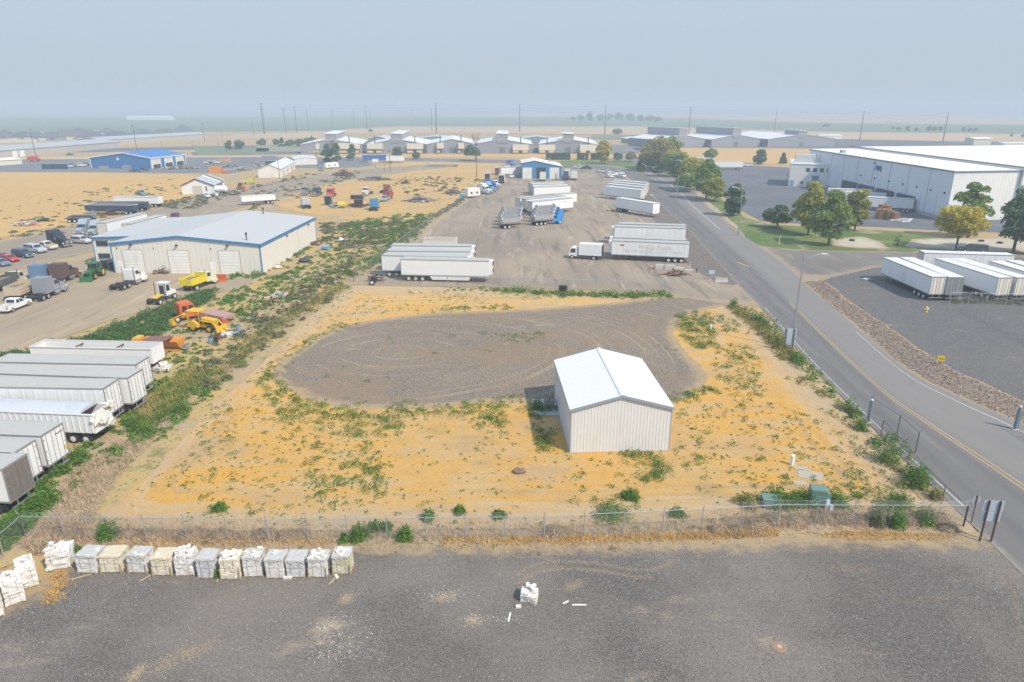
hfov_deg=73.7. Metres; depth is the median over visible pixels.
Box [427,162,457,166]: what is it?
flatbed trailer
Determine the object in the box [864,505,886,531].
bush
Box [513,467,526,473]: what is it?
boulder
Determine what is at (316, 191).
semi tractor
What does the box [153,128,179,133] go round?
house
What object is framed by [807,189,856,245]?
maple tree
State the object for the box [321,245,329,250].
plastic tub
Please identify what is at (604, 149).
roadside tree
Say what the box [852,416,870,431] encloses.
bush
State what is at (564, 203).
box trailer
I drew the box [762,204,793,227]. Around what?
conifer
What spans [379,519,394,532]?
bush
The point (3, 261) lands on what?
sedan car
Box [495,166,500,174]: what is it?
van body
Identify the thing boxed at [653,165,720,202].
lawn
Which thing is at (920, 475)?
bush
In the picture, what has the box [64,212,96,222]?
flatbed trailer
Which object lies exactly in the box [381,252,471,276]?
box trailer
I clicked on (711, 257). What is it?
rubble
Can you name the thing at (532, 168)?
truck shop
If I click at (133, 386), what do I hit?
box trailer
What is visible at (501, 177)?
rear door
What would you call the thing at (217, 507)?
bush
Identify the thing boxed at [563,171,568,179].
semi tractor
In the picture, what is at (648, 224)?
box trailer
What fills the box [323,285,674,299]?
weeds
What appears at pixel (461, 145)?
fan house
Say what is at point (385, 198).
pickup truck
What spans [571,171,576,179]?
van body
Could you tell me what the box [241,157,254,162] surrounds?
storage bin
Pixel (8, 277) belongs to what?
dump truck
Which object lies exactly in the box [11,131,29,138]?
house
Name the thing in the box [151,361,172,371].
scrap heap
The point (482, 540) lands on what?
dry grass
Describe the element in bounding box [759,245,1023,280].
side road
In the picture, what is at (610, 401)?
metal shed
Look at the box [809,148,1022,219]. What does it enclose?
cold store
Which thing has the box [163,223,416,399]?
weeds
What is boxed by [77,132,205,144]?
long storage shed
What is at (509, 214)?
dump trailer
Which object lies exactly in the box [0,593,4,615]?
brick pallet
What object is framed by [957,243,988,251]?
pickup truck
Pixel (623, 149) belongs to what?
service road
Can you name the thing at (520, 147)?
fan house
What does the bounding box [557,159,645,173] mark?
lawn
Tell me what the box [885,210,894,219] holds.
pallet stack
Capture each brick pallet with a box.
[0,568,26,607]
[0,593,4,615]
[13,554,38,588]
[42,540,74,571]
[73,544,105,573]
[97,544,128,573]
[125,545,153,573]
[149,547,176,576]
[173,543,198,575]
[194,548,221,578]
[218,548,243,580]
[241,546,265,576]
[263,549,287,578]
[284,549,308,577]
[306,547,331,578]
[331,546,353,574]
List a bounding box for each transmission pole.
[260,103,264,133]
[435,103,436,132]
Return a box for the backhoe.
[169,307,231,332]
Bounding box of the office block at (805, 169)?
[786,153,828,187]
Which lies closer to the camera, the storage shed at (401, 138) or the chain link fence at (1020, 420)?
the chain link fence at (1020, 420)
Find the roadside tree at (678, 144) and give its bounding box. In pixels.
[658,136,682,162]
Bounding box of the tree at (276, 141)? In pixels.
[272,139,279,145]
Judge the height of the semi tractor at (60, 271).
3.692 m
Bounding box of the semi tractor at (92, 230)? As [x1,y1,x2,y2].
[86,219,102,237]
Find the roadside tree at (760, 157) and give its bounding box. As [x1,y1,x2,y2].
[752,149,766,163]
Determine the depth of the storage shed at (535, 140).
535.48 m
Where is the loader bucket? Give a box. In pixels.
[211,274,226,281]
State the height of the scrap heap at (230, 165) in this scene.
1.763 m
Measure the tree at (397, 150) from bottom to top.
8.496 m
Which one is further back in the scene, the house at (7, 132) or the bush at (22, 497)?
the house at (7, 132)
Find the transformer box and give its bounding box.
[808,483,831,509]
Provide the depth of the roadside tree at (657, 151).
331.83 m
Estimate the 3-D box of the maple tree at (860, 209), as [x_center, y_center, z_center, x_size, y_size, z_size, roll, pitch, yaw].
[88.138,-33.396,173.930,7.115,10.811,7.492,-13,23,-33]
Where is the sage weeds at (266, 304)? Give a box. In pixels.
[0,170,498,390]
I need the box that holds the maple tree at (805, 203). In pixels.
[789,180,831,234]
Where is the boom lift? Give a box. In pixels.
[27,155,39,161]
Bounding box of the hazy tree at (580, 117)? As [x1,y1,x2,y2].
[577,114,584,120]
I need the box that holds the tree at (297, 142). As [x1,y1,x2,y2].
[292,138,304,145]
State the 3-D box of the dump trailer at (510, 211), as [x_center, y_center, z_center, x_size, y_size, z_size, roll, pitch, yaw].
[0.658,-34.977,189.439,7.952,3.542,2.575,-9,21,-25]
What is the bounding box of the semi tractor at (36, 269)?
[27,262,48,278]
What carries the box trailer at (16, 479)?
on the weedy ground at (152, 450)
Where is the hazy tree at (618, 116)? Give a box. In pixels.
[614,112,624,119]
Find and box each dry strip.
[16,155,357,158]
[275,154,638,157]
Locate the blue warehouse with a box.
[88,149,185,168]
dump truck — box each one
[0,269,28,289]
[2,279,31,301]
[179,269,217,290]
[530,211,562,225]
[532,208,562,218]
[533,206,563,216]
[535,204,563,213]
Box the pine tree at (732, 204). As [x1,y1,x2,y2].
[723,182,745,215]
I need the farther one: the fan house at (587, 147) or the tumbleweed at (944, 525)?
the fan house at (587, 147)
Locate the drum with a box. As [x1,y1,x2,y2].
[208,337,212,343]
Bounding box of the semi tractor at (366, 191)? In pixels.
[361,185,372,195]
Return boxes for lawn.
[192,146,268,154]
[256,144,366,151]
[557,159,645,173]
[592,135,637,138]
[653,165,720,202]
[711,200,947,251]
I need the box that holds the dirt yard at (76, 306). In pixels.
[0,259,251,352]
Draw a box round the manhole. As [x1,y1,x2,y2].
[771,641,786,652]
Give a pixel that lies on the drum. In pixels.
(210, 339)
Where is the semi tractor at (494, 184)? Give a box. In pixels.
[486,179,498,189]
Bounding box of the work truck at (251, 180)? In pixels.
[241,178,254,183]
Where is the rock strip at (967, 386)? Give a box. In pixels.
[801,280,1023,422]
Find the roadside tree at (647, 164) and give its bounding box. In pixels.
[642,139,657,167]
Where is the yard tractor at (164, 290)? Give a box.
[146,281,176,304]
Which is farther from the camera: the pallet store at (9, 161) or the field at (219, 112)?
the field at (219, 112)
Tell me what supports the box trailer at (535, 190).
on the truck yard at (528, 250)
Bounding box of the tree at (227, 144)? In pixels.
[224,140,232,148]
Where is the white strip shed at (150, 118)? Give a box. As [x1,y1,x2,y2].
[126,116,173,119]
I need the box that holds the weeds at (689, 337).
[80,290,901,560]
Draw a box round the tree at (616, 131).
[612,128,622,133]
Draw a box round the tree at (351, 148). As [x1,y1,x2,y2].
[346,144,355,159]
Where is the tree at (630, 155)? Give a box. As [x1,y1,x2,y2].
[625,151,636,161]
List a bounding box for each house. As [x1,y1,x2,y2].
[0,130,12,134]
[0,132,15,138]
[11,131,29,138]
[22,131,42,138]
[36,131,66,140]
[56,129,79,132]
[57,130,66,134]
[65,131,79,139]
[74,128,84,132]
[76,131,105,138]
[98,128,114,134]
[104,131,132,135]
[130,129,152,134]
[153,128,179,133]
[174,124,195,132]
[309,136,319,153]
[338,136,359,153]
[367,136,382,153]
[407,136,422,153]
[437,135,443,153]
[458,135,463,153]
[513,137,528,152]
[539,137,554,152]
[580,137,595,152]
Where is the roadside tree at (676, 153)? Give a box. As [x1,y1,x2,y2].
[660,149,688,168]
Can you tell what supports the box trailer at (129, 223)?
on the ground at (232, 180)
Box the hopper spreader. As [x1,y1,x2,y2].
[131,335,190,351]
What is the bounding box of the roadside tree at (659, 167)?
[651,162,665,172]
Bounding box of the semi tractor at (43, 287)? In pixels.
[26,275,68,300]
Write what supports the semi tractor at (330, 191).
on the dry grass at (290, 202)
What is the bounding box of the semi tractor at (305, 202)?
[300,195,310,208]
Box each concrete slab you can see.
[792,480,807,484]
[794,465,808,470]
[798,469,822,480]
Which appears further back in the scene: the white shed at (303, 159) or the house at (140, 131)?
the house at (140, 131)
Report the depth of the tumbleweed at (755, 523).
51.35 m
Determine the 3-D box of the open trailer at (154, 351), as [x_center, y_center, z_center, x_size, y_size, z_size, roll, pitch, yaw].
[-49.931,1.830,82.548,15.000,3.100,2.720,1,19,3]
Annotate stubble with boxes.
[0,176,180,231]
[288,165,496,217]
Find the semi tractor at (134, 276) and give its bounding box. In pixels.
[109,267,148,289]
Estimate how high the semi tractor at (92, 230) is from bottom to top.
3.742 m
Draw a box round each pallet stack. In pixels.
[874,209,880,217]
[878,204,885,208]
[880,208,888,219]
[885,205,891,209]
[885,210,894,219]
[891,212,899,218]
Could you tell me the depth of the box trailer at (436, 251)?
130.47 m
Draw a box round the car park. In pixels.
[717,166,1005,231]
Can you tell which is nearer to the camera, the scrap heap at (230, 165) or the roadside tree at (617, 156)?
the scrap heap at (230, 165)
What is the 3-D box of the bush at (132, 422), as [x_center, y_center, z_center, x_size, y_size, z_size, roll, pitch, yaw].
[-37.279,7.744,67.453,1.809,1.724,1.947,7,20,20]
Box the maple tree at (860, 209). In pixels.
[844,189,871,230]
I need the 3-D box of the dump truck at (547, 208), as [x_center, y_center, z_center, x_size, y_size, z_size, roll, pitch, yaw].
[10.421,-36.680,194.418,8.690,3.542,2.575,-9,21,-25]
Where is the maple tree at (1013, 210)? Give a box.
[998,185,1023,250]
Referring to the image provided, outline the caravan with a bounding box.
[324,162,338,168]
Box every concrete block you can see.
[655,264,665,268]
[664,265,674,269]
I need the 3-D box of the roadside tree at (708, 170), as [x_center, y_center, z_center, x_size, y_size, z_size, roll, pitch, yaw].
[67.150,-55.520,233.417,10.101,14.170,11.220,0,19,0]
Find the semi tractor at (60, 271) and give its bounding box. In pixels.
[47,261,81,282]
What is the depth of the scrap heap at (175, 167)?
351.63 m
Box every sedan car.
[0,254,20,261]
[0,258,11,266]
[200,193,210,196]
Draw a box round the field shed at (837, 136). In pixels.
[815,134,841,138]
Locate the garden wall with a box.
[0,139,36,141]
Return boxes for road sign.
[783,328,796,349]
[978,500,1004,541]
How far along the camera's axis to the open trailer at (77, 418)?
63.94 m
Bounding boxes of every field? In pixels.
[0,109,1023,116]
[0,117,1023,133]
[0,172,196,237]
[75,286,973,546]
[317,126,1023,141]
[449,113,1023,124]
[680,148,809,164]
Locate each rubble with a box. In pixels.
[301,588,519,669]
[686,226,745,280]
[804,280,1023,421]
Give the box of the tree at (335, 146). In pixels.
[329,142,341,161]
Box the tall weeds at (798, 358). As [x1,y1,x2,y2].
[730,304,936,512]
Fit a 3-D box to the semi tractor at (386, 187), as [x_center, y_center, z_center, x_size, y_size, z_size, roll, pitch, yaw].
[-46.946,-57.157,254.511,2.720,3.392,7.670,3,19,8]
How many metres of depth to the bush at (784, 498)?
53.59 m
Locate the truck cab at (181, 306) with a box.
[174,300,201,322]
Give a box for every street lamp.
[675,174,689,213]
[734,186,742,235]
[789,253,827,348]
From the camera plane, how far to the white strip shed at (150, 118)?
1691.02 m
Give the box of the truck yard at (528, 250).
[354,168,757,304]
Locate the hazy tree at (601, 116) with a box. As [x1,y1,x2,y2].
[596,114,604,120]
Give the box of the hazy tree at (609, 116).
[606,113,613,119]
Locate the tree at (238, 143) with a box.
[234,139,244,148]
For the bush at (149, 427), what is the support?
on the weedy ground at (152, 450)
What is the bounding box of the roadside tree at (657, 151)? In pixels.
[637,136,677,163]
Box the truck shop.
[521,157,562,178]
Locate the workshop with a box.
[89,207,316,273]
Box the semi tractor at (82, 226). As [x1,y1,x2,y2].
[73,218,90,235]
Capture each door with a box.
[12,151,17,156]
[19,150,24,156]
[117,262,122,272]
[192,186,202,193]
[209,262,215,273]
[449,147,454,152]
[499,147,504,152]
[499,175,503,180]
[565,147,570,152]
[571,172,576,177]
[812,175,818,181]
[812,496,828,507]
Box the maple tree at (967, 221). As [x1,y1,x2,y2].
[933,204,990,249]
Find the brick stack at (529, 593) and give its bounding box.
[520,582,537,604]
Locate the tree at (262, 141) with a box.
[256,138,266,144]
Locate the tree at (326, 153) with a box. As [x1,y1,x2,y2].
[320,143,332,161]
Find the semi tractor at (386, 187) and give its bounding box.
[380,184,391,192]
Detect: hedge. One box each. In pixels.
[546,152,570,159]
[577,153,584,159]
[590,153,599,159]
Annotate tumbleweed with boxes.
[48,521,77,535]
[117,526,137,539]
[138,525,167,541]
[174,525,206,542]
[207,527,233,541]
[249,526,279,540]
[274,527,298,542]
[289,527,311,540]
[541,523,569,539]
[707,523,726,534]
[741,515,770,529]
[759,509,787,527]
[780,512,807,527]
[808,507,841,525]
[828,508,861,525]
[850,512,873,526]
[898,511,923,525]
[935,520,960,533]
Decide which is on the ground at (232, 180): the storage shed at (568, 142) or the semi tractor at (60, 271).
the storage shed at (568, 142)
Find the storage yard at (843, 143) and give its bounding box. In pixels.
[629,139,991,149]
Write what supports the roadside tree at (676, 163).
on the ground at (232, 180)
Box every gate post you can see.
[864,399,873,423]
[1010,405,1021,430]
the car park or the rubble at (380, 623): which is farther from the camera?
the car park
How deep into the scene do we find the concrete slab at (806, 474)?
58.86 m
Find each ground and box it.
[0,108,1023,600]
[0,204,446,567]
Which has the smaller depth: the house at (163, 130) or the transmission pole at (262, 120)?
the house at (163, 130)
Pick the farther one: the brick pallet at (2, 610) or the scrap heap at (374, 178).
the scrap heap at (374, 178)
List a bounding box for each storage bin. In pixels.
[41,163,53,168]
[53,163,60,168]
[59,163,67,168]
[98,166,108,170]
[121,165,130,168]
[218,157,230,162]
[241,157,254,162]
[262,156,277,161]
[265,160,277,164]
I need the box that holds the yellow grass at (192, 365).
[125,282,794,431]
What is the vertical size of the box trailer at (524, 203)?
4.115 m
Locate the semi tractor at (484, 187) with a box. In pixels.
[479,183,492,194]
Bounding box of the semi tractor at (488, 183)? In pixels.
[483,181,496,191]
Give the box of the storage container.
[208,166,228,172]
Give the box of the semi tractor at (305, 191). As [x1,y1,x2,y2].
[300,185,311,195]
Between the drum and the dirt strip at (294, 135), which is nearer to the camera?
the drum
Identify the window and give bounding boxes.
[95,240,108,245]
[98,253,110,258]
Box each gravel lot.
[0,531,1023,681]
[824,267,1023,400]
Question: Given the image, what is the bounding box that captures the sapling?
[894,234,902,246]
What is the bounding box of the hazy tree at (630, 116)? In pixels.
[625,113,634,120]
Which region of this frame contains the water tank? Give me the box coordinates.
[338,202,345,207]
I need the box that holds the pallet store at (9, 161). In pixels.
[0,157,21,164]
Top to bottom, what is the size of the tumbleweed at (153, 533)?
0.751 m
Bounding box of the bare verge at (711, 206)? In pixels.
[691,186,743,234]
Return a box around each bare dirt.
[831,236,887,248]
[905,238,1023,252]
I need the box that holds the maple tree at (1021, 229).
[1020,203,1023,240]
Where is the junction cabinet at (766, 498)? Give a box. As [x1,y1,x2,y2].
[760,493,780,508]
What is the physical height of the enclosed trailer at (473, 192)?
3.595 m
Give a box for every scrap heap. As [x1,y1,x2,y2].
[11,218,39,225]
[25,216,54,221]
[100,209,119,214]
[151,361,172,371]
[152,265,169,273]
[153,165,206,169]
[221,329,234,337]
[223,163,237,166]
[223,166,257,169]
[247,163,263,166]
[264,291,287,298]
[308,240,322,245]
[322,202,339,207]
[329,169,354,175]
[346,202,369,206]
[356,176,392,180]
[363,271,384,280]
[401,195,439,202]
[442,187,461,194]
[658,269,689,276]
[889,218,914,221]
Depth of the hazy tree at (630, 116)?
1602.07 m
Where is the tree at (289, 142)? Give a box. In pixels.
[284,139,292,145]
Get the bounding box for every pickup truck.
[0,297,31,311]
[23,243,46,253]
[38,240,58,249]
[129,168,141,171]
[135,190,146,195]
[170,212,179,216]
[380,195,389,201]
[615,173,625,177]
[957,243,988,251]
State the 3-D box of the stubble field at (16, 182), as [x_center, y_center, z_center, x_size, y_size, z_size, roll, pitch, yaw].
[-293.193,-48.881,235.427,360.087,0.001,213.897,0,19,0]
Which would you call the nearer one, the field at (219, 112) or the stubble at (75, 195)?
the stubble at (75, 195)
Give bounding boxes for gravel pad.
[270,296,759,417]
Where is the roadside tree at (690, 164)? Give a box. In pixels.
[675,157,704,189]
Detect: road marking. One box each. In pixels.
[606,165,720,229]
[765,307,963,506]
[803,314,1023,485]
[808,321,1023,489]
[859,334,1023,432]
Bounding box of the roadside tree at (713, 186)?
[701,176,725,200]
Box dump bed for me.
[383,191,393,197]
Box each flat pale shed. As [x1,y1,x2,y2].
[964,137,991,144]
[992,142,1023,144]
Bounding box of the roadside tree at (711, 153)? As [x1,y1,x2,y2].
[703,148,718,157]
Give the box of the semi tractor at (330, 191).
[326,186,336,195]
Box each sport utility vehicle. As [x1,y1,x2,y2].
[11,247,34,257]
[70,235,91,243]
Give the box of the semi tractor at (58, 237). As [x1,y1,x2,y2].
[45,229,72,247]
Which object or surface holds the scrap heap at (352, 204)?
on the dry grass at (290, 202)
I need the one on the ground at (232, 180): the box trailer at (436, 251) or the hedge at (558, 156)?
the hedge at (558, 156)
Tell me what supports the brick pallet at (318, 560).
on the gravel lot at (982, 552)
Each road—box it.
[0,165,445,272]
[67,145,255,152]
[192,148,639,154]
[198,157,520,162]
[515,161,1023,574]
[609,144,665,173]
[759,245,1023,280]
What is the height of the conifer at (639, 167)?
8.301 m
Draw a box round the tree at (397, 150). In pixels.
[391,146,402,154]
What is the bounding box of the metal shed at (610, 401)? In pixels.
[531,347,674,452]
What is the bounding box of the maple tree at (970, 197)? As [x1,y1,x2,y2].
[952,181,995,237]
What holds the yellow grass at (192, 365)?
on the grass field at (561, 473)
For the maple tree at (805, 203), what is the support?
on the lawn at (770, 235)
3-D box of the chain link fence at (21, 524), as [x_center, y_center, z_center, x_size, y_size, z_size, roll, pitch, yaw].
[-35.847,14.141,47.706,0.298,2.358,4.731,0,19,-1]
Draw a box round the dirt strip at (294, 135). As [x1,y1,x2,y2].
[212,132,324,138]
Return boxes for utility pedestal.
[825,499,829,509]
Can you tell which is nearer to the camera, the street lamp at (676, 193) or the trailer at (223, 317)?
the trailer at (223, 317)
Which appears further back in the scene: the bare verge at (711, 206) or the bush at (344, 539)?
the bare verge at (711, 206)
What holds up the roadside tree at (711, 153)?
on the ground at (232, 180)
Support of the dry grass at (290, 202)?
on the ground at (232, 180)
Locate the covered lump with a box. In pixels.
[298,257,310,262]
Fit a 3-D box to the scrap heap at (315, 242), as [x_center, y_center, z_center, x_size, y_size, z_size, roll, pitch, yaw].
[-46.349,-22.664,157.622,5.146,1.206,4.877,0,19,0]
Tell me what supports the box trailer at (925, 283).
on the gravel lot at (964, 341)
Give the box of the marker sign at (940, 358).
[937,356,944,364]
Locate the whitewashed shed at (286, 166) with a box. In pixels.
[258,157,294,177]
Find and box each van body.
[485,172,490,180]
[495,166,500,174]
[498,173,504,182]
[540,172,545,180]
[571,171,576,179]
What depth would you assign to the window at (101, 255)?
138.26 m
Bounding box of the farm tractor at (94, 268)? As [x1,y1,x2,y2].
[78,261,105,282]
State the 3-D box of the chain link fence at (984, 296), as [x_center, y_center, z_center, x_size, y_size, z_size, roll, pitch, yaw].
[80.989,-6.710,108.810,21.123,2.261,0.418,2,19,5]
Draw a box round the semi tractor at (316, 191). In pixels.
[311,186,322,196]
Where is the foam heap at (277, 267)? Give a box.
[272,265,282,268]
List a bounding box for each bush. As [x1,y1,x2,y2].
[0,509,35,540]
[11,495,24,505]
[23,486,62,513]
[46,461,68,477]
[62,444,92,463]
[74,543,84,554]
[94,516,122,544]
[123,412,144,430]
[134,419,156,438]
[168,397,191,414]
[209,500,228,513]
[213,567,219,579]
[338,531,352,544]
[350,521,372,544]
[366,517,381,533]
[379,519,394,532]
[395,524,413,543]
[419,507,437,524]
[454,503,466,516]
[491,509,508,521]
[527,395,544,410]
[540,394,558,411]
[591,496,636,525]
[617,486,641,502]
[668,503,687,519]
[729,297,738,305]
[730,490,760,511]
[755,308,765,321]
[773,486,800,511]
[790,485,815,508]
[829,487,850,511]
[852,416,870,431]
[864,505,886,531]
[865,431,904,466]
[882,503,910,531]
[883,487,916,511]
[896,458,934,492]
[910,503,940,530]
[928,485,946,501]
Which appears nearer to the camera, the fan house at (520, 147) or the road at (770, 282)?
the road at (770, 282)
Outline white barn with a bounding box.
[180,173,224,193]
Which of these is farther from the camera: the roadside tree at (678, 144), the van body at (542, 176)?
the roadside tree at (678, 144)
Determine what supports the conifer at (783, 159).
on the stubble field at (746, 155)
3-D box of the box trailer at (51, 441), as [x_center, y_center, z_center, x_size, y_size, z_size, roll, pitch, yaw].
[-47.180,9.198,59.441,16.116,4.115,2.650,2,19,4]
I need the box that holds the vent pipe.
[790,454,794,465]
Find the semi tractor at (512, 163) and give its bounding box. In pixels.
[509,159,516,166]
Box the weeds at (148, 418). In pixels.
[126,366,217,443]
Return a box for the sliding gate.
[871,395,922,452]
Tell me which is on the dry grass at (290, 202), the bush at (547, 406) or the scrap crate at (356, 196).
the scrap crate at (356, 196)
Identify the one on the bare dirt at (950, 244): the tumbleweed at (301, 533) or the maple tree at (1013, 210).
the maple tree at (1013, 210)
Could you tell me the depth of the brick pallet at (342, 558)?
46.14 m
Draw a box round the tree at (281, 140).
[278,137,285,145]
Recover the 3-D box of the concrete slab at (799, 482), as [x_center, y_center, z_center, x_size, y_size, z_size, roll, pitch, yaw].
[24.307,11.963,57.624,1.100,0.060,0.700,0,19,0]
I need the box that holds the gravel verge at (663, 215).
[629,180,738,285]
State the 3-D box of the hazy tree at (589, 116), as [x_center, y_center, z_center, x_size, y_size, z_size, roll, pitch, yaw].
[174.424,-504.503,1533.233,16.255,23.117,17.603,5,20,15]
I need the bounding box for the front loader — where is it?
[237,183,248,189]
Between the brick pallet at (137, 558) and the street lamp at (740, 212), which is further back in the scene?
the street lamp at (740, 212)
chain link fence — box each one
[0,511,25,558]
[16,500,971,540]
[352,270,664,291]
[353,175,492,280]
[880,419,968,525]
[949,291,1022,304]
[1017,411,1023,429]
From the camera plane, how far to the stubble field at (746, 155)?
468.58 m
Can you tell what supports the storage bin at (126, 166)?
on the paved yard at (27, 166)
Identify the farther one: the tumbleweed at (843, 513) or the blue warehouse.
the blue warehouse
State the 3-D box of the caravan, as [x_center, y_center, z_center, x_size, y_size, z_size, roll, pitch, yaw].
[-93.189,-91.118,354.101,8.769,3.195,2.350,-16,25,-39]
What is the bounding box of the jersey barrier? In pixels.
[715,277,727,281]
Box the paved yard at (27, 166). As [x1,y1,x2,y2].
[0,155,373,172]
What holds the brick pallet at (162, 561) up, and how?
on the gravel lot at (982, 552)
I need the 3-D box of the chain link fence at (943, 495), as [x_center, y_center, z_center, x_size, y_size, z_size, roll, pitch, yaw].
[34.707,10.768,58.459,0.366,1.781,15.158,2,19,5]
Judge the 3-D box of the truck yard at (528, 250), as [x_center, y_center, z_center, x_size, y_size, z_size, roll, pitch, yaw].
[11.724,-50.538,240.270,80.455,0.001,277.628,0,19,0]
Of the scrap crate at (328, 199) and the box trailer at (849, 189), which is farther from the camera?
the box trailer at (849, 189)
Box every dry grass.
[15,376,220,555]
[20,490,970,559]
[36,525,954,607]
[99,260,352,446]
[271,161,554,219]
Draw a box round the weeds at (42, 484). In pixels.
[0,212,437,551]
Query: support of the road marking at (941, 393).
on the road at (770, 282)
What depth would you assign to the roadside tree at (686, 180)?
252.00 m
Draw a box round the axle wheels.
[369,277,376,284]
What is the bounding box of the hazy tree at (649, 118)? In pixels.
[645,115,654,120]
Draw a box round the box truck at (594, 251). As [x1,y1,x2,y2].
[568,242,603,259]
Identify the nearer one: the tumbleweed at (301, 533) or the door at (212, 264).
the tumbleweed at (301, 533)
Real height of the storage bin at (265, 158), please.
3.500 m
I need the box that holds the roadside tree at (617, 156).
[613,152,622,161]
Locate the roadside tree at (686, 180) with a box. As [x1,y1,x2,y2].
[673,171,695,191]
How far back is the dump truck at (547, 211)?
188.47 m
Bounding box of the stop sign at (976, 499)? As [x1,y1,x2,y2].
[971,495,981,522]
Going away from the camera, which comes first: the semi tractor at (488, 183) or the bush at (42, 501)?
the bush at (42, 501)
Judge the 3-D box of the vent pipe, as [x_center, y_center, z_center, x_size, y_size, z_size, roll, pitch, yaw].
[24.787,10.517,60.354,0.390,1.030,0.400,0,19,0]
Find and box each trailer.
[0,353,153,390]
[0,364,147,413]
[0,377,123,417]
[0,398,116,442]
[0,420,69,477]
[0,438,43,482]
[0,452,34,514]
[28,339,164,364]
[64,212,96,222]
[68,210,94,216]
[84,203,138,214]
[93,201,148,210]
[96,213,146,234]
[113,196,162,206]
[121,214,165,227]
[199,309,235,323]
[214,185,227,193]
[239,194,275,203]
[362,154,386,161]
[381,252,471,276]
[386,155,404,162]
[386,248,474,257]
[391,243,475,256]
[400,256,493,280]
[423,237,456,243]
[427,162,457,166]
[464,187,479,197]
[498,211,525,220]
[498,214,527,228]
[499,166,520,175]
[499,208,526,217]
[501,205,524,214]
[515,194,558,209]
[521,195,565,211]
[527,197,572,213]
[528,181,563,192]
[531,183,567,185]
[531,185,570,195]
[537,192,576,202]
[603,186,645,199]
[606,183,646,195]
[608,238,689,262]
[609,181,648,194]
[610,235,686,259]
[611,225,685,237]
[612,179,648,190]
[615,197,659,215]
[618,222,685,226]
[714,161,743,169]
[827,188,872,197]
[845,191,886,200]
[867,196,914,212]
[881,257,947,298]
[899,257,964,299]
[917,250,1014,264]
[934,258,1013,299]
[950,258,1023,299]
[988,261,1023,274]
[1006,260,1023,266]
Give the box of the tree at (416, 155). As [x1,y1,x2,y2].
[412,152,419,158]
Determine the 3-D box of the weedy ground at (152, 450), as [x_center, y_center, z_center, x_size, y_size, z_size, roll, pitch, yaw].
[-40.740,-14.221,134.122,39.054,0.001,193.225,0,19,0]
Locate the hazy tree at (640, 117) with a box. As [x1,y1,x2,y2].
[636,114,644,120]
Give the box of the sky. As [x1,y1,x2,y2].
[0,0,1023,107]
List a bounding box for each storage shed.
[0,139,121,157]
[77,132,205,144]
[299,130,367,153]
[365,130,429,152]
[366,135,390,142]
[418,135,445,139]
[427,135,475,152]
[472,130,532,152]
[518,135,553,147]
[539,132,596,152]
[621,136,630,142]
[628,126,705,146]
[687,126,759,146]
[741,129,835,146]
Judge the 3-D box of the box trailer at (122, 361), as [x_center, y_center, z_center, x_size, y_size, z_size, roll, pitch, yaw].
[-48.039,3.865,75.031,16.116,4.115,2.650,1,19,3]
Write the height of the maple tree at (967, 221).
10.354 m
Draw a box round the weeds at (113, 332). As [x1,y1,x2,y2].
[0,286,222,356]
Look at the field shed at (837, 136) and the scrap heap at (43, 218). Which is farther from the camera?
the field shed at (837, 136)
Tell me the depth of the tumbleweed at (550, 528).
50.45 m
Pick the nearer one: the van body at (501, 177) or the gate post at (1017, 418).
the gate post at (1017, 418)
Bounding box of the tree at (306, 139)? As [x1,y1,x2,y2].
[303,137,315,141]
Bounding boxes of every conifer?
[635,154,645,170]
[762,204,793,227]
[779,152,787,163]
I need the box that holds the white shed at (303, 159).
[291,155,317,164]
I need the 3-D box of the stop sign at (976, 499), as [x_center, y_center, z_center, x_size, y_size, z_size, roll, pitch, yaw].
[34.975,12.739,51.663,0.760,2.450,0.095,0,19,0]
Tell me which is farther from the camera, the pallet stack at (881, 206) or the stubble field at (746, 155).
the stubble field at (746, 155)
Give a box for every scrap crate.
[324,195,332,204]
[350,194,364,198]
[354,199,362,207]
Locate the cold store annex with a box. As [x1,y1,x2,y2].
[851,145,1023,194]
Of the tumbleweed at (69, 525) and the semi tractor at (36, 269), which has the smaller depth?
the tumbleweed at (69, 525)
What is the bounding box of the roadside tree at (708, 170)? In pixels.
[693,158,722,198]
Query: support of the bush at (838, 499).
on the grass field at (561, 473)
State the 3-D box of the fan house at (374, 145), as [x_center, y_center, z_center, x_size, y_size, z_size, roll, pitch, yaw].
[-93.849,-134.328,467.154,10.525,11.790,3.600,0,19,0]
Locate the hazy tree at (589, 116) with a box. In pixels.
[586,112,592,120]
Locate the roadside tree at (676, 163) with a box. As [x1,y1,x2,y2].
[663,154,691,177]
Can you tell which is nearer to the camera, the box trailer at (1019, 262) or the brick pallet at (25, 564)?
the brick pallet at (25, 564)
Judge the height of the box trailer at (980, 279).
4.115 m
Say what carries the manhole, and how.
on the gravel lot at (982, 552)
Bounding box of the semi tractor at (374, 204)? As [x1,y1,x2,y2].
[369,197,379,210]
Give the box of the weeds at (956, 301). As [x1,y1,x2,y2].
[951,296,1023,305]
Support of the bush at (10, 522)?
on the weedy ground at (152, 450)
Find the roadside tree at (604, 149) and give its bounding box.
[595,140,612,163]

